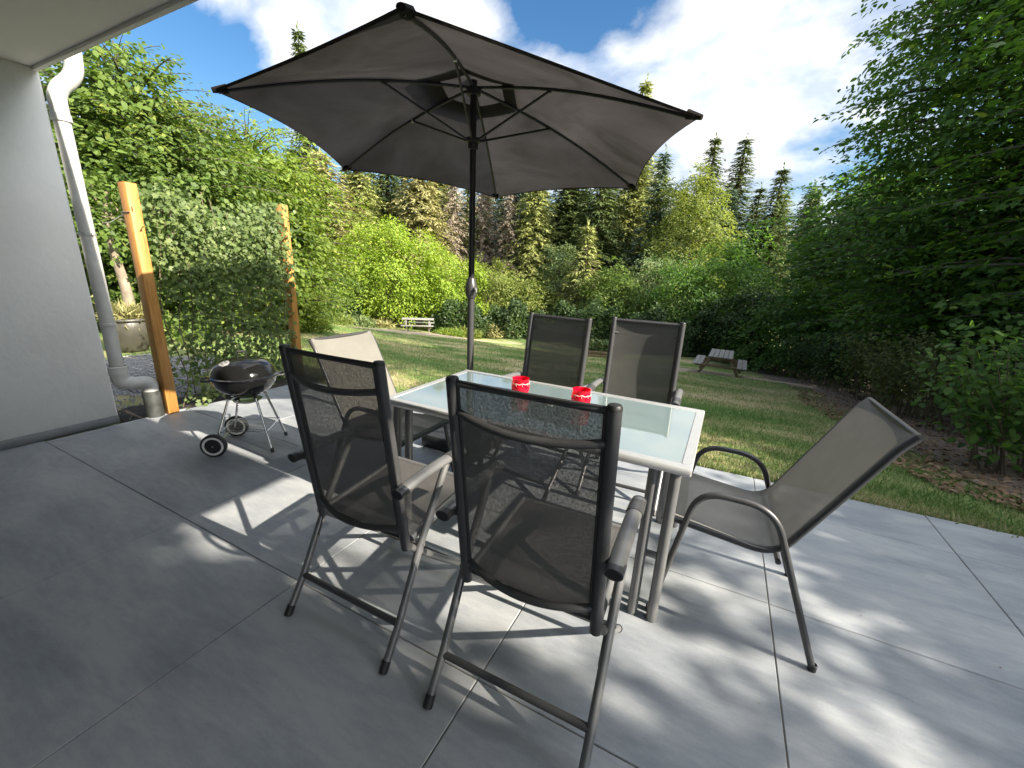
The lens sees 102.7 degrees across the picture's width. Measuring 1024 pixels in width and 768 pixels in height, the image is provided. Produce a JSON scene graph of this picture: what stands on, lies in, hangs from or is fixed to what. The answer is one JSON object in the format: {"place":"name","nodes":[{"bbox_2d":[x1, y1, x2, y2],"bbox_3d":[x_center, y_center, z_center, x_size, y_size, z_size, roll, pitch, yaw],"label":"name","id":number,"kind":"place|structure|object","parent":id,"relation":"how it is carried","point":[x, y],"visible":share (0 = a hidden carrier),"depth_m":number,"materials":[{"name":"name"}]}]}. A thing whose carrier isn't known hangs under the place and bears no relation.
{"place":"outdoors","nodes":[
{"label":"outdoors","id":0,"kind":"place"},
{"bbox_2d":[0,385,1023,767],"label":"patio","id":1,"kind":"structure","parent":0,"point":[98,621],"depth_m":1.61,"materials":[{"name":"tile"}]},
{"bbox_2d":[0,0,197,450],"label":"house","id":2,"kind":"structure","parent":1,"relation":"on","point":[54,379],"depth_m":2.92,"materials":[{"name":"white paint"}]},
{"bbox_2d":[46,52,164,417],"bbox_3d":[-3.236,-1.065,3.269,0.313,3.073,0.132,-11,21,-40],"label":"downpipe","id":3,"kind":"object","parent":2,"relation":"attached to","point":[64,83],"visible":0.94,"depth_m":3.15,"materials":[{"name":"white plastic"}]},
{"bbox_2d":[200,350,287,456],"bbox_3d":[-2.012,0.113,3.111,0.534,0.753,0.454,-1,16,-12],"label":"kettle barbecue","id":4,"kind":"object","parent":1,"relation":"on","point":[246,379],"visible":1,"depth_m":2.97,"materials":[{"name":"black metal"}]},
{"bbox_2d":[278,344,460,674],"bbox_3d":[-0.524,0.386,1.694,0.578,1.128,0.659,10,17,25],"label":"folding chair","id":5,"kind":"object","parent":1,"relation":"on","point":[363,474],"visible":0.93,"depth_m":1.48,"materials":[{"name":"black fabric"}]},
{"bbox_2d":[308,330,452,471],"bbox_3d":[-0.810,0.194,2.619,0.718,0.954,0.585,10,17,26],"label":"stacking chair","id":6,"kind":"object","parent":1,"relation":"on","point":[362,345],"visible":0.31,"depth_m":2.66,"materials":[{"name":"fabric"}]},
{"bbox_2d":[211,2,702,451],"bbox_3d":[-0.304,-0.807,3.064,2.948,2.682,2.743,10,17,26],"label":"parasol","id":7,"kind":"object","parent":1,"relation":"on","point":[403,89],"visible":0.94,"depth_m":2.72,"materials":[{"name":"grey fabric"}]},
{"bbox_2d":[423,375,646,767],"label":"folding chair","id":8,"kind":"object","parent":1,"relation":"on","point":[530,503],"visible":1,"depth_m":1.14,"materials":[{"name":"fabric"}]},
{"bbox_2d":[502,312,591,387],"bbox_3d":[0.171,0.119,2.754,0.578,1.128,0.659,13,19,33],"label":"folding chair","id":9,"kind":"object","parent":1,"relation":"on","point":[556,350],"visible":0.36,"depth_m":2.83,"materials":[{"name":"grey fabric"}]},
{"bbox_2d":[390,370,704,622],"bbox_3d":[0.158,0.453,2.269,1.520,0.722,0.806,10,17,26],"label":"patio table","id":10,"kind":"object","parent":1,"relation":"on","point":[656,438],"visible":0.51,"depth_m":1.87,"materials":[{"name":"white glass"}]},
{"bbox_2d":[511,376,529,392],"bbox_3d":[0.049,0.010,2.340,0.105,0.092,0.106,5,16,9],"label":"candle jar","id":11,"kind":"object","parent":10,"relation":"on","point":[521,383],"visible":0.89,"depth_m":2.30,"materials":[{"name":"red glass"}]},
{"bbox_2d":[571,387,590,402],"bbox_3d":[0.366,0.071,2.170,0.106,0.092,0.105,14,19,35],"label":"candle jar","id":12,"kind":"object","parent":10,"relation":"on","point":[581,394],"visible":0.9,"depth_m":2.13,"materials":[{"name":"red glass"}]},
{"bbox_2d":[587,317,685,515],"bbox_3d":[0.789,0.162,2.691,0.578,1.128,0.659,9,17,24],"label":"folding chair","id":13,"kind":"object","parent":1,"relation":"on","point":[643,359],"visible":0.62,"depth_m":2.78,"materials":[{"name":"grey fabric"}]},
{"bbox_2d":[645,397,922,672],"bbox_3d":[1.041,0.513,1.751,0.718,0.954,0.585,9,17,24],"label":"stacking chair","id":14,"kind":"object","parent":1,"relation":"on","point":[851,452],"visible":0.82,"depth_m":1.61,"materials":[{"name":"fabric"}]},
{"bbox_2d":[2,295,1023,537],"bbox_3d":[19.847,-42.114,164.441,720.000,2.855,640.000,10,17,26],"label":"ground","id":15,"kind":"structure","parent":0,"point":[686,361],"depth_m":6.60,"materials":[{"name":"green plant"}]},
{"bbox_2d":[92,299,149,351],"bbox_3d":[-5.859,-0.921,6.261,0.810,0.813,0.856,10,17,26],"label":"plant pot","id":16,"kind":"object","parent":15,"relation":"on","point":[131,327],"visible":0.71,"depth_m":6.13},
{"bbox_2d":[60,154,186,305],"bbox_3d":[-6.524,-2.154,6.900,2.236,3.128,2.214,-1,16,-12],"label":"crooked tree","id":17,"kind":"object","parent":15,"relation":"on","point":[107,232],"visible":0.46,"depth_m":6.49,"materials":[{"name":"green plant"}]},
{"bbox_2d":[38,31,325,337],"bbox_3d":[-7.797,-4.100,8.557,6.832,6.419,6.331,10,17,26],"label":"hornbeam tree","id":18,"kind":"object","parent":15,"relation":"on","point":[122,121],"visible":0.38,"depth_m":7.69,"materials":[{"name":"green plant"}]},
{"bbox_2d":[163,312,221,343],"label":"bedding plant","id":19,"kind":"object","parent":15,"relation":"on","point":[176,331],"visible":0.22,"depth_m":7.69,"materials":[{"name":"green plant"}]},
{"bbox_2d":[105,353,282,413],"bbox_3d":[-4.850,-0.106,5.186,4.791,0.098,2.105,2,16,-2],"label":"gravel path","id":20,"kind":"structure","parent":15,"relation":"on","point":[127,360],"depth_m":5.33,"materials":[{"name":"grey gravel"}]},
{"bbox_2d":[117,377,286,421],"bbox_3d":[-3.068,0.100,4.514,0.637,0.025,2.021,9,17,24],"label":"soil strip","id":21,"kind":"object","parent":20,"relation":"on","point":[136,412],"visible":0.16,"depth_m":4.01,"materials":[{"name":"brown soil"}]},
{"bbox_2d":[104,181,179,414],"bbox_3d":[-3.200,-0.668,3.543,0.268,1.965,0.109,4,16,6],"label":"timber post","id":22,"kind":"object","parent":21,"relation":"on","point":[134,221],"visible":0.94,"depth_m":3.48,"materials":[{"name":"brown wood"}]},
{"bbox_2d":[116,175,311,409],"bbox_3d":[-2.875,-0.887,4.235,0.969,2.067,1.663,10,17,26],"label":"climbing plant","id":23,"kind":"object","parent":21,"relation":"on","point":[217,263],"visible":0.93,"depth_m":4.05,"materials":[{"name":"green plant"}]},
{"bbox_2d":[276,204,301,349],"bbox_3d":[-2.684,-1.080,4.971,0.088,2.030,0.088,6,16,12],"label":"timber post","id":24,"kind":"object","parent":21,"relation":"on","point":[293,318],"visible":0.33,"depth_m":4.95,"materials":[{"name":"brown wood"}]},
{"bbox_2d":[188,105,373,333],"bbox_3d":[-7.867,-4.666,12.451,7.126,6.455,6.447,2,16,-3],"label":"hornbeam tree","id":25,"kind":"object","parent":15,"relation":"on","point":[321,250],"visible":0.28,"depth_m":12.13,"materials":[{"name":"green plant"}]},
{"bbox_2d":[279,317,334,333],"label":"bedding plant","id":26,"kind":"object","parent":15,"relation":"on","point":[325,325],"visible":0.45,"depth_m":13.48,"materials":[{"name":"green plant"}]},
{"bbox_2d":[279,21,339,234],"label":"spruce tree","id":27,"kind":"object","parent":15,"relation":"on","point":[299,47],"visible":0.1,"depth_m":36.14,"materials":[{"name":"green plant"}]},
{"bbox_2d":[315,311,354,325],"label":"bedding plant","id":28,"kind":"object","parent":15,"relation":"on","point":[348,317],"visible":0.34,"depth_m":21.25,"materials":[{"name":"green plant"}]},
{"bbox_2d":[312,275,363,321],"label":"shrub","id":29,"kind":"object","parent":15,"relation":"on","point":[358,312],"visible":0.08,"depth_m":23.61,"materials":[{"name":"green plant"}]},
{"bbox_2d":[302,249,374,325],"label":"broadleaf shrub","id":30,"kind":"object","parent":15,"relation":"on","point":[334,304],"visible":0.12,"depth_m":17.90,"materials":[{"name":"green plant"}]},
{"bbox_2d":[334,170,351,228],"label":"spruce tree","id":31,"kind":"object","parent":15,"relation":"on","point":[342,182],"visible":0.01,"depth_m":40.85,"materials":[{"name":"green plant"}]},
{"bbox_2d":[301,147,408,321],"bbox_3d":[-12.834,-9.712,28.842,12.066,12.974,11.996,8,16,18],"label":"larch tree","id":32,"kind":"object","parent":15,"relation":"on","point":[338,229],"visible":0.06,"depth_m":27.88,"materials":[{"name":"green plant"}]},
{"bbox_2d":[346,314,376,327],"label":"bedding plant","id":33,"kind":"object","parent":15,"relation":"on","point":[364,321],"visible":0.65,"depth_m":22.87,"materials":[{"name":"green plant"}]},
{"bbox_2d":[341,170,385,241],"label":"spruce tree","id":34,"kind":"object","parent":15,"relation":"on","point":[353,198],"depth_m":37.55,"materials":[{"name":"green plant"}]},
{"bbox_2d":[332,167,401,317],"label":"spruce tree","id":35,"kind":"object","parent":15,"relation":"on","point":[356,179],"visible":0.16,"depth_m":31.00,"materials":[{"name":"green plant"}]},
{"bbox_2d":[363,173,381,226],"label":"spruce tree","id":36,"kind":"object","parent":15,"relation":"on","point":[371,174],"visible":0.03,"depth_m":45.14,"materials":[{"name":"green plant"}]},
{"bbox_2d":[371,317,396,328],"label":"bedding plant","id":37,"kind":"object","parent":15,"relation":"on","point":[382,322],"visible":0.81,"depth_m":24.17,"materials":[{"name":"yellow plant"}]},
{"bbox_2d":[368,173,410,315],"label":"spruce tree","id":38,"kind":"object","parent":15,"relation":"on","point":[386,196],"visible":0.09,"depth_m":34.22,"materials":[{"name":"green plant"}]},
{"bbox_2d":[324,212,458,328],"bbox_3d":[-7.272,-6.941,25.670,9.150,7.095,8.006,-9,19,-34],"label":"broadleaf shrub","id":39,"kind":"object","parent":15,"relation":"on","point":[383,258],"visible":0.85,"depth_m":24.36,"materials":[{"name":"green plant"}]},
{"bbox_2d":[381,176,417,280],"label":"spruce tree","id":40,"kind":"object","parent":15,"relation":"on","point":[398,182],"depth_m":40.93,"materials":[{"name":"green plant"}]},
{"bbox_2d":[401,318,433,330],"bbox_3d":[-5.298,-3.300,23.106,1.750,0.773,1.648,0,16,-9],"label":"bench","id":41,"kind":"object","parent":15,"relation":"on","point":[407,322],"visible":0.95,"depth_m":22.79,"materials":[{"name":"white wood"}]},
{"bbox_2d":[350,326,485,341],"bbox_3d":[-4.966,-2.702,21.935,7.762,0.885,2.830,0,16,-7],"label":"dirt patch","id":42,"kind":"object","parent":15,"relation":"on","point":[409,332],"visible":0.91,"depth_m":21.68,"materials":[{"name":"brown soil"}]},
{"bbox_2d":[373,176,466,323],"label":"larch tree","id":43,"kind":"object","parent":15,"relation":"on","point":[418,206],"visible":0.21,"depth_m":32.18,"materials":[{"name":"green plant"}]},
{"bbox_2d":[402,182,468,267],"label":"spruce tree","id":44,"kind":"object","parent":15,"relation":"on","point":[441,187],"visible":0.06,"depth_m":39.77,"materials":[{"name":"green plant"}]},
{"bbox_2d":[399,240,492,328],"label":"broadleaf shrub","id":45,"kind":"object","parent":15,"relation":"on","point":[458,287],"visible":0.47,"depth_m":26.73,"materials":[{"name":"green plant"}]},
{"bbox_2d":[432,327,465,336],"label":"bedding plant","id":46,"kind":"object","parent":15,"relation":"on","point":[449,332],"visible":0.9,"depth_m":23.11,"materials":[{"name":"green plant"}]},
{"bbox_2d":[435,185,476,297],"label":"dead spruce","id":47,"kind":"object","parent":15,"relation":"on","point":[452,221],"visible":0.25,"depth_m":36.73,"materials":[{"name":"brown plant"}]},
{"bbox_2d":[451,324,483,338],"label":"bedding plant","id":48,"kind":"object","parent":15,"relation":"on","point":[476,333],"visible":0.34,"depth_m":24.23,"materials":[{"name":"green plant"}]},
{"bbox_2d":[454,188,493,299],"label":"spruce tree","id":49,"kind":"object","parent":15,"relation":"on","point":[465,209],"visible":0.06,"depth_m":42.19,"materials":[{"name":"green plant"}]},
{"bbox_2d":[461,192,502,314],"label":"dead spruce","id":50,"kind":"object","parent":15,"relation":"on","point":[481,207],"visible":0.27,"depth_m":38.17,"materials":[{"name":"brown plant"}]},
{"bbox_2d":[464,194,504,264],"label":"spruce tree","id":51,"kind":"object","parent":15,"relation":"on","point":[494,207],"visible":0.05,"depth_m":50.45,"materials":[{"name":"green plant"}]},
{"bbox_2d":[452,251,534,331],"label":"broadleaf shrub","id":52,"kind":"object","parent":15,"relation":"on","point":[499,279],"visible":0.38,"depth_m":28.03,"materials":[{"name":"green plant"}]},
{"bbox_2d":[485,323,504,338],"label":"bedding plant","id":53,"kind":"object","parent":15,"relation":"on","point":[495,335],"visible":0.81,"depth_m":25.03,"materials":[{"name":"yellow plant"}]},
{"bbox_2d":[486,195,524,305],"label":"dead spruce","id":54,"kind":"object","parent":15,"relation":"on","point":[508,237],"visible":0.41,"depth_m":35.65,"materials":[{"name":"brown plant"}]},
{"bbox_2d":[431,296,583,339],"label":"hedge","id":55,"kind":"object","parent":15,"relation":"on","point":[500,316],"visible":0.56,"depth_m":24.99,"materials":[{"name":"green plant"}]},
{"bbox_2d":[486,193,544,291],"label":"spruce tree","id":56,"kind":"object","parent":15,"relation":"on","point":[519,196],"visible":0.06,"depth_m":44.07,"materials":[{"name":"green plant"}]},
{"bbox_2d":[484,190,567,310],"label":"spruce tree","id":57,"kind":"object","parent":15,"relation":"on","point":[530,259],"visible":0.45,"depth_m":35.18,"materials":[{"name":"green plant"}]},
{"bbox_2d":[33,386,1023,767],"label":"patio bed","id":58,"kind":"object","parent":15,"relation":"on","point":[507,632],"depth_m":1.56,"materials":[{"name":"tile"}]},
{"bbox_2d":[489,271,574,326],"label":"broadleaf shrub","id":59,"kind":"object","parent":15,"relation":"on","point":[534,303],"visible":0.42,"depth_m":28.87,"materials":[{"name":"green plant"}]},
{"bbox_2d":[520,188,588,313],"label":"spruce tree","id":60,"kind":"object","parent":15,"relation":"on","point":[569,213],"visible":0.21,"depth_m":38.19,"materials":[{"name":"green plant"}]},
{"bbox_2d":[532,242,580,316],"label":"young tree","id":61,"kind":"object","parent":15,"relation":"on","point":[565,261],"visible":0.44,"depth_m":29.29,"materials":[{"name":"green plant"}]},
{"bbox_2d":[536,188,592,306],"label":"spruce tree","id":62,"kind":"object","parent":15,"relation":"on","point":[548,208],"visible":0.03,"depth_m":39.62,"materials":[{"name":"green plant"}]},
{"bbox_2d":[551,217,603,308],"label":"spruce sapling","id":63,"kind":"object","parent":15,"relation":"on","point":[583,253],"visible":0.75,"depth_m":27.66,"materials":[{"name":"green plant"}]},
{"bbox_2d":[551,188,635,312],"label":"spruce tree","id":64,"kind":"object","parent":15,"relation":"on","point":[600,203],"visible":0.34,"depth_m":33.56,"materials":[{"name":"green plant"}]},
{"bbox_2d":[588,338,608,357],"bbox_3d":[4.268,-1.640,18.678,1.664,0.877,0.811,6,16,11],"label":"wooden planter","id":65,"kind":"object","parent":15,"relation":"on","point":[599,350],"visible":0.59,"depth_m":18.56,"materials":[{"name":"wood"}]},
{"bbox_2d":[584,188,624,272],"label":"spruce tree","id":66,"kind":"object","parent":15,"relation":"on","point":[605,212],"visible":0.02,"depth_m":39.48,"materials":[{"name":"green plant"}]},
{"bbox_2d":[573,256,652,336],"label":"shrub","id":67,"kind":"object","parent":15,"relation":"on","point":[604,287],"visible":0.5,"depth_m":25.80,"materials":[{"name":"green plant"}]},
{"bbox_2d":[586,73,662,292],"bbox_3d":[11.384,-15.681,37.001,11.284,21.475,11.263,-3,17,-20],"label":"spruce tree","id":68,"kind":"object","parent":15,"relation":"on","point":[632,202],"visible":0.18,"depth_m":35.83,"materials":[{"name":"green plant"}]},
{"bbox_2d":[603,143,689,311],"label":"spruce tree","id":69,"kind":"object","parent":15,"relation":"on","point":[663,166],"visible":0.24,"depth_m":32.41,"materials":[{"name":"green plant"}]},
{"bbox_2d":[603,246,693,317],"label":"broadleaf shrub","id":70,"kind":"object","parent":15,"relation":"on","point":[639,278],"visible":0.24,"depth_m":26.50,"materials":[{"name":"green plant"}]},
{"bbox_2d":[580,298,739,357],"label":"hedge","id":71,"kind":"object","parent":15,"relation":"on","point":[596,312],"visible":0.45,"depth_m":22.09,"materials":[{"name":"green plant"}]},
{"bbox_2d":[633,253,738,352],"bbox_3d":[10.124,-4.565,23.639,6.347,5.598,5.409,10,17,26],"label":"broadleaf shrub","id":72,"kind":"object","parent":15,"relation":"on","point":[693,280],"visible":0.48,"depth_m":22.70,"materials":[{"name":"green plant"}]},
{"bbox_2d":[673,192,703,316],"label":"spruce tree","id":73,"kind":"object","parent":15,"relation":"on","point":[688,215],"visible":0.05,"depth_m":40.88,"materials":[{"name":"green plant"}]},
{"bbox_2d":[639,157,747,315],"bbox_3d":[13.513,-10.139,31.107,7.590,12.699,7.483,10,17,26],"label":"young tree","id":74,"kind":"object","parent":15,"relation":"on","point":[695,211],"visible":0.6,"depth_m":29.40,"materials":[{"name":"green plant"}]},
{"bbox_2d":[685,177,713,262],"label":"spruce tree","id":75,"kind":"object","parent":15,"relation":"on","point":[699,216],"visible":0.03,"depth_m":42.72,"materials":[{"name":"green plant"}]},
{"bbox_2d":[690,133,739,264],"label":"spruce tree","id":76,"kind":"object","parent":15,"relation":"on","point":[712,153],"visible":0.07,"depth_m":46.19,"materials":[{"name":"green plant"}]},
{"bbox_2d":[684,183,748,320],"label":"spruce tree","id":77,"kind":"object","parent":15,"relation":"on","point":[733,205],"visible":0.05,"depth_m":39.31,"materials":[{"name":"green plant"}]},
{"bbox_2d":[672,226,794,344],"bbox_3d":[12.722,-5.436,24.035,6.396,7.237,6.036,7,16,16],"label":"broadleaf shrub","id":78,"kind":"object","parent":15,"relation":"on","point":[729,268],"visible":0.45,"depth_m":23.25,"materials":[{"name":"green plant"}]},
{"bbox_2d":[711,133,760,284],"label":"spruce tree","id":79,"kind":"object","parent":15,"relation":"on","point":[739,180],"visible":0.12,"depth_m":46.12,"materials":[{"name":"green plant"}]},
{"bbox_2d":[692,285,791,367],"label":"broadleaf shrub","id":80,"kind":"object","parent":15,"relation":"on","point":[737,314],"visible":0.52,"depth_m":19.89,"materials":[{"name":"green plant"}]},
{"bbox_2d":[705,182,784,300],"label":"spruce tree","id":81,"kind":"object","parent":15,"relation":"on","point":[754,200],"visible":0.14,"depth_m":38.23,"materials":[{"name":"green plant"}]},
{"bbox_2d":[679,367,816,387],"bbox_3d":[7.712,-0.285,14.640,6.113,0.368,2.360,10,17,26],"label":"dirt patch","id":82,"kind":"object","parent":15,"relation":"on","point":[702,371],"visible":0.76,"depth_m":14.34,"materials":[{"name":"brown soil"}]},
{"bbox_2d":[693,348,746,376],"bbox_3d":[7.359,-0.708,14.488,1.648,0.773,1.750,11,18,27],"label":"picnic table","id":83,"kind":"object","parent":82,"relation":"on","point":[740,365],"visible":0.95,"depth_m":14.12,"materials":[{"name":"grey wood"}]},
{"bbox_2d":[719,162,800,327],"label":"spruce tree","id":84,"kind":"object","parent":15,"relation":"on","point":[778,196],"visible":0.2,"depth_m":35.00,"materials":[{"name":"green plant"}]},
{"bbox_2d":[720,293,836,380],"bbox_3d":[12.171,-2.220,18.525,4.698,3.711,4.971,-7,18,-30],"label":"broadleaf shrub","id":85,"kind":"object","parent":15,"relation":"on","point":[765,357],"visible":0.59,"depth_m":17.88,"materials":[{"name":"green plant"}]},
{"bbox_2d":[768,192,796,259],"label":"spruce tree","id":86,"kind":"object","parent":15,"relation":"on","point":[790,205],"visible":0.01,"depth_m":47.20,"materials":[{"name":"green plant"}]},
{"bbox_2d":[774,188,826,309],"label":"spruce tree","id":87,"kind":"object","parent":15,"relation":"on","point":[813,203],"visible":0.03,"depth_m":39.60,"materials":[{"name":"green plant"}]},
{"bbox_2d":[771,180,834,287],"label":"spruce tree","id":88,"kind":"object","parent":15,"relation":"on","point":[806,197],"visible":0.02,"depth_m":41.76,"materials":[{"name":"green plant"}]},
{"bbox_2d":[741,151,982,393],"bbox_3d":[13.672,-4.259,16.183,8.898,9.149,7.603,-5,17,-24],"label":"beech tree","id":89,"kind":"object","parent":15,"relation":"on","point":[795,250],"visible":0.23,"depth_m":15.90,"materials":[{"name":"green plant"}]},
{"bbox_2d":[778,172,988,375],"bbox_3d":[19.201,-5.480,20.082,10.734,10.194,11.506,10,17,26],"label":"beech tree","id":90,"kind":"object","parent":15,"relation":"on","point":[805,303],"visible":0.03,"depth_m":21.79,"materials":[{"name":"green plant"}]},
{"bbox_2d":[754,365,1023,499],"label":"mulch bed","id":91,"kind":"object","parent":15,"relation":"on","point":[781,377],"visible":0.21,"depth_m":6.19,"materials":[{"name":"brown soil"}]},
{"bbox_2d":[777,323,868,387],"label":"shrub","id":92,"kind":"object","parent":91,"relation":"on","point":[804,353],"visible":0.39,"depth_m":14.96,"materials":[{"name":"green plant"}]},
{"bbox_2d":[805,323,890,394],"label":"shrub","id":93,"kind":"object","parent":91,"relation":"on","point":[827,351],"visible":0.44,"depth_m":12.29,"materials":[{"name":"green plant"}]},
{"bbox_2d":[816,321,954,405],"bbox_3d":[9.115,-0.481,9.831,2.285,2.042,2.324,-4,17,-21],"label":"shrub","id":94,"kind":"object","parent":91,"relation":"on","point":[858,385],"visible":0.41,"depth_m":9.97,"materials":[{"name":"green plant"}]},
{"bbox_2d":[786,386,1023,511],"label":"leaf litter","id":95,"kind":"object","parent":91,"relation":"on","point":[954,476],"visible":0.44,"depth_m":4.11,"materials":[{"name":"brown plant"}]},
{"bbox_2d":[847,323,994,417],"bbox_3d":[7.764,-0.250,8.108,2.241,1.851,1.990,0,16,-7],"label":"shrub","id":96,"kind":"object","parent":91,"relation":"on","point":[879,365],"visible":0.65,"depth_m":8.09,"materials":[{"name":"green plant"}]},
{"bbox_2d":[895,316,1017,410],"bbox_3d":[10.819,-0.369,9.227,3.061,2.424,2.927,-2,16,-16],"label":"shrub","id":97,"kind":"object","parent":91,"relation":"on","point":[958,345],"visible":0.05,"depth_m":9.39,"materials":[{"name":"green plant"}]},
{"bbox_2d":[893,322,1023,441],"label":"shrub","id":98,"kind":"object","parent":91,"relation":"on","point":[929,402],"visible":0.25,"depth_m":6.48,"materials":[{"name":"green plant"}]},
{"bbox_2d":[910,313,1023,476],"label":"shrub","id":99,"kind":"object","parent":91,"relation":"on","point":[995,409],"visible":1,"depth_m":3.98,"materials":[{"name":"green plant"}]},
{"bbox_2d":[995,307,1023,416],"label":"shrub","id":100,"kind":"object","parent":91,"relation":"on","point":[1002,322],"visible":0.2,"depth_m":5.05,"materials":[{"name":"green plant"}]},
{"bbox_2d":[771,0,1023,414],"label":"beech tree","id":101,"kind":"object","parent":15,"relation":"on","point":[938,40],"visible":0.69,"depth_m":9.57,"materials":[{"name":"green plant"}]},
{"bbox_2d":[862,0,1023,376],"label":"maple tree","id":102,"kind":"object","parent":15,"relation":"on","point":[1016,235],"visible":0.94,"depth_m":6.64,"materials":[{"name":"green plant"}]},
{"bbox_2d":[879,88,1022,397],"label":"beech tree","id":103,"kind":"object","parent":15,"relation":"on","point":[958,264],"visible":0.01,"depth_m":13.26,"materials":[{"name":"green plant"}]},
{"bbox_2d":[40,0,1016,249],"label":"sky","id":104,"kind":"structure","parent":0,"point":[762,69],"materials":[{"name":"blue"}]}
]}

